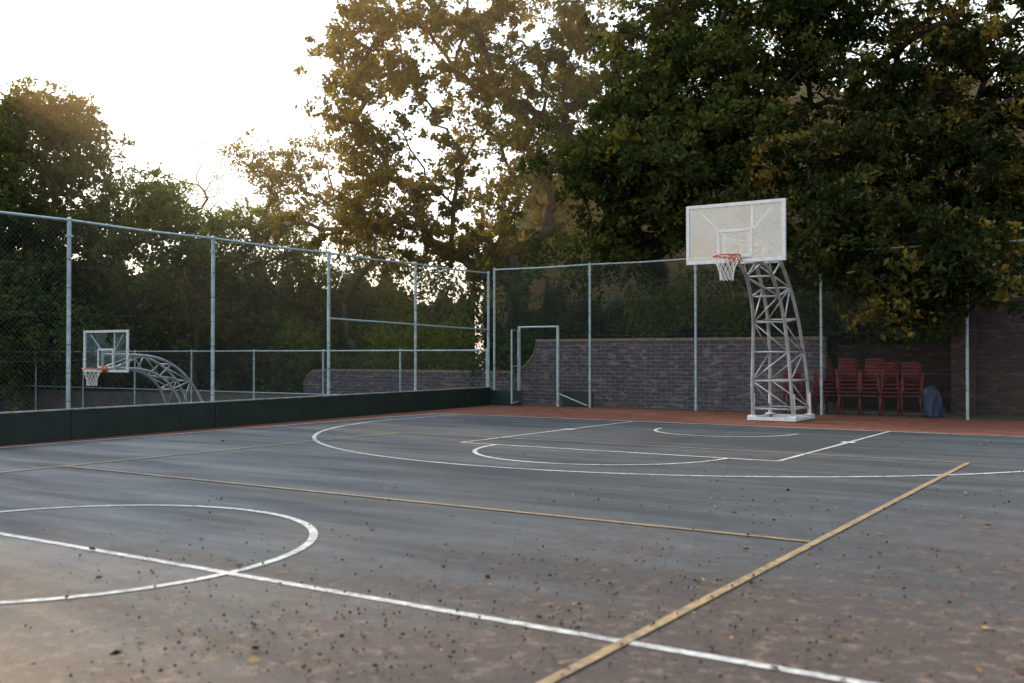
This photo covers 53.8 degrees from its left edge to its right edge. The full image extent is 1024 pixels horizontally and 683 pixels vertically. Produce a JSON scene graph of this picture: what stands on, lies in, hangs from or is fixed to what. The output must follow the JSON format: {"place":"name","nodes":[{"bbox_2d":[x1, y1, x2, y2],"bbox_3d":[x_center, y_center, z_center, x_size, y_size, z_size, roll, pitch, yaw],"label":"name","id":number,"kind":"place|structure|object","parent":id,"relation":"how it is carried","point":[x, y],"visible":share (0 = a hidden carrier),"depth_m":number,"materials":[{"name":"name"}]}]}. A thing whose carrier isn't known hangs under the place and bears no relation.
{"place":"outdoors","nodes":[
{"label":"outdoors","id":0,"kind":"place"},
{"bbox_2d":[0,413,1023,682],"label":"basketball court pavement","id":1,"kind":"structure","parent":0,"point":[406,539],"depth_m":6.79,"materials":[{"name":"grey asphalt"}]},
{"bbox_2d":[0,413,1023,682],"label":"court line markings","id":2,"kind":"object","parent":1,"relation":"on","point":[614,645],"visible":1,"depth_m":6.44,"materials":[{"name":"white paint"}]},
{"bbox_2d":[3,406,1023,682],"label":"fallen leaves","id":3,"kind":"object","parent":1,"relation":"on","point":[117,652],"visible":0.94,"depth_m":5.74,"materials":[{"name":"brown plant"}]},
{"bbox_2d":[27,454,1022,682],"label":"fallen seeds","id":4,"kind":"object","parent":1,"relation":"on","point":[453,640],"visible":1,"depth_m":4.96,"materials":[{"name":"brown plant"}]},
{"bbox_2d":[0,405,1023,446],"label":"court surround pavement","id":5,"kind":"structure","parent":0,"point":[956,426],"depth_m":20.70,"materials":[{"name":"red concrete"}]},
{"bbox_2d":[0,211,490,411],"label":"chain link fence","id":6,"kind":"object","parent":5,"relation":"on","point":[69,235],"visible":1,"depth_m":18.62,"materials":[{"name":"metal"}]},
{"bbox_2d":[0,387,592,445],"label":"green kick board","id":7,"kind":"object","parent":5,"relation":"on","point":[31,426],"visible":1,"depth_m":18.78,"materials":[{"name":"paint"}]},
{"bbox_2d":[511,326,587,406],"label":"fence gate","id":8,"kind":"structure","parent":5,"relation":"on","point":[518,361],"depth_m":26.15,"materials":[{"name":"metal"}]},
{"bbox_2d":[686,198,814,421],"bbox_3d":[4.907,-0.420,19.255,1.820,4.010,4.858,-1,-1,33],"label":"basketball hoop","id":9,"kind":"object","parent":5,"relation":"on","point":[737,260],"visible":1,"depth_m":20.01,"materials":[{"name":"white metal"}]},
{"bbox_2d":[492,240,1023,419],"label":"chain link fence","id":10,"kind":"object","parent":5,"relation":"on","point":[695,332],"visible":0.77,"depth_m":24.09,"materials":[{"name":"metal"}]},
{"bbox_2d":[0,358,1023,420],"bbox_3d":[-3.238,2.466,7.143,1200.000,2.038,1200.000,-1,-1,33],"label":"ground","id":11,"kind":"structure","parent":0,"point":[849,411],"depth_m":35.99,"materials":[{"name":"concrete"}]},
{"bbox_2d":[0,73,160,314],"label":"dense evergreen tree","id":12,"kind":"object","parent":11,"relation":"on","point":[67,126],"visible":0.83,"depth_m":38.79,"materials":[{"name":"green plant"}]},
{"bbox_2d":[82,330,202,402],"bbox_3d":[-9.509,1.735,26.676,1.820,4.010,4.024,-1,-1,33],"label":"basketball hoop","id":13,"kind":"object","parent":11,"relation":"on","point":[116,369],"visible":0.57,"depth_m":26.07,"materials":[{"name":"white metal"}]},
{"bbox_2d":[102,143,244,268],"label":"bare twiggy tree","id":14,"kind":"object","parent":11,"relation":"on","point":[205,194],"visible":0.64,"depth_m":41.21,"materials":[{"name":"green plant"}]},
{"bbox_2d":[80,162,343,389],"bbox_3d":[-11.096,-2.467,38.120,9.939,8.716,4.282,0,-1,9],"label":"bright shrub tree","id":15,"kind":"object","parent":11,"relation":"on","point":[158,203],"visible":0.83,"depth_m":37.46,"materials":[{"name":"green plant"}]},
{"bbox_2d":[1,348,486,410],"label":"chain link fence","id":16,"kind":"object","parent":11,"relation":"on","point":[254,368],"visible":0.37,"depth_m":32.39,"materials":[{"name":"metal"}]},
{"bbox_2d":[0,181,504,411],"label":"distant tree hedge","id":17,"kind":"object","parent":11,"relation":"on","point":[52,328],"visible":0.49,"depth_m":38.17,"materials":[{"name":"green plant"}]},
{"bbox_2d":[216,126,420,368],"bbox_3d":[-6.841,-2.827,35.891,7.232,9.366,3.431,0,-1,-1],"label":"slender branching tree","id":18,"kind":"object","parent":11,"relation":"on","point":[271,173],"visible":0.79,"depth_m":35.77,"materials":[{"name":"green plant"}]},
{"bbox_2d":[262,297,485,370],"bbox_3d":[-4.424,0.200,33.545,8.738,3.216,3.540,0,-1,25],"label":"flowering bush","id":19,"kind":"object","parent":11,"relation":"on","point":[393,357],"visible":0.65,"depth_m":32.51,"materials":[{"name":"green plant"}]},
{"bbox_2d":[265,0,646,320],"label":"golden broadleaf tree","id":20,"kind":"object","parent":11,"relation":"on","point":[485,89],"visible":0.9,"depth_m":32.68,"materials":[{"name":"green plant"}]},
{"bbox_2d":[303,336,827,412],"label":"brick garden wall","id":21,"kind":"structure","parent":11,"relation":"on","point":[740,351],"depth_m":26.05,"materials":[{"name":"grey brick"}]},
{"bbox_2d":[607,255,762,337],"bbox_3d":[4.697,-0.876,27.006,4.263,2.810,2.429,0,-1,0],"label":"garden bush","id":22,"kind":"object","parent":11,"relation":"on","point":[655,323],"visible":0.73,"depth_m":26.76,"materials":[{"name":"green plant"}]},
{"bbox_2d":[514,0,877,337],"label":"oak tree","id":23,"kind":"object","parent":11,"relation":"on","point":[647,107],"visible":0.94,"depth_m":25.15,"materials":[{"name":"green plant"}]},
{"bbox_2d":[447,193,1011,409],"bbox_3d":[7.484,-0.596,28.625,19.201,7.077,8.063,0,-1,9],"label":"ivy hedge","id":24,"kind":"object","parent":11,"relation":"on","point":[867,335],"visible":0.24,"depth_m":29.19,"materials":[{"name":"green plant"}]},
{"bbox_2d":[456,0,1023,369],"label":"distant tree belt","id":25,"kind":"object","parent":11,"relation":"on","point":[528,215],"visible":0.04,"depth_m":39.35,"materials":[{"name":"green plant"}]},
{"bbox_2d":[781,369,806,412],"bbox_3d":[6.588,1.157,23.578,0.581,1.008,0.625,0,-1,5],"label":"red plastic chair stack","id":26,"kind":"object","parent":11,"relation":"on","point":[795,376],"visible":0.63,"depth_m":23.71,"materials":[{"name":"red plastic"}]},
{"bbox_2d":[813,359,843,413],"bbox_3d":[7.293,1.027,23.399,0.582,1.263,0.729,0,-1,-4],"label":"red plastic chair stack","id":27,"kind":"object","parent":11,"relation":"on","point":[831,380],"visible":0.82,"depth_m":23.44,"materials":[{"name":"red plastic"}]},
{"bbox_2d":[835,359,862,414],"bbox_3d":[7.732,1.024,23.195,0.581,1.262,0.731,0,-1,16],"label":"red plastic chair stack","id":28,"kind":"object","parent":11,"relation":"on","point":[849,373],"visible":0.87,"depth_m":23.28,"materials":[{"name":"red plastic"}]},
{"bbox_2d":[857,359,886,414],"bbox_3d":[8.212,1.022,23.003,0.602,1.262,0.748,-1,-1,33],"label":"red plastic chair stack","id":29,"kind":"object","parent":11,"relation":"on","point":[869,378],"visible":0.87,"depth_m":23.12,"materials":[{"name":"red plastic"}]},
{"bbox_2d":[721,0,1023,349],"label":"oak tree","id":30,"kind":"object","parent":11,"relation":"on","point":[841,198],"visible":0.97,"depth_m":23.23,"materials":[{"name":"green plant"}]},
{"bbox_2d":[876,362,903,415],"bbox_3d":[8.537,1.062,22.826,0.581,1.177,0.696,0,-1,16],"label":"red plastic chair stack","id":31,"kind":"object","parent":11,"relation":"on","point":[892,369],"visible":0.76,"depth_m":22.94,"materials":[{"name":"red plastic"}]},
{"bbox_2d":[896,362,923,414],"bbox_3d":[8.962,1.061,22.732,0.582,1.177,0.696,0,-1,25],"label":"red plastic chair stack","id":32,"kind":"object","parent":11,"relation":"on","point":[914,374],"visible":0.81,"depth_m":22.83,"materials":[{"name":"red plastic"}]},
{"bbox_2d":[838,297,1023,416],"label":"red brick wall","id":33,"kind":"structure","parent":11,"relation":"on","point":[892,353],"depth_m":22.37,"materials":[{"name":"brick"}]},
{"bbox_2d":[921,385,944,416],"bbox_3d":[9.120,1.296,21.944,0.509,0.680,0.349,-1,-1,33],"label":"blue tarpaulin bundle","id":34,"kind":"object","parent":11,"relation":"on","point":[935,401],"visible":0.94,"depth_m":21.84,"materials":[{"name":"blue plastic"}]},
{"bbox_2d":[0,0,1023,353],"label":"sky","id":35,"kind":"structure","parent":0,"point":[171,76],"materials":[{"name":"white"}]}
]}

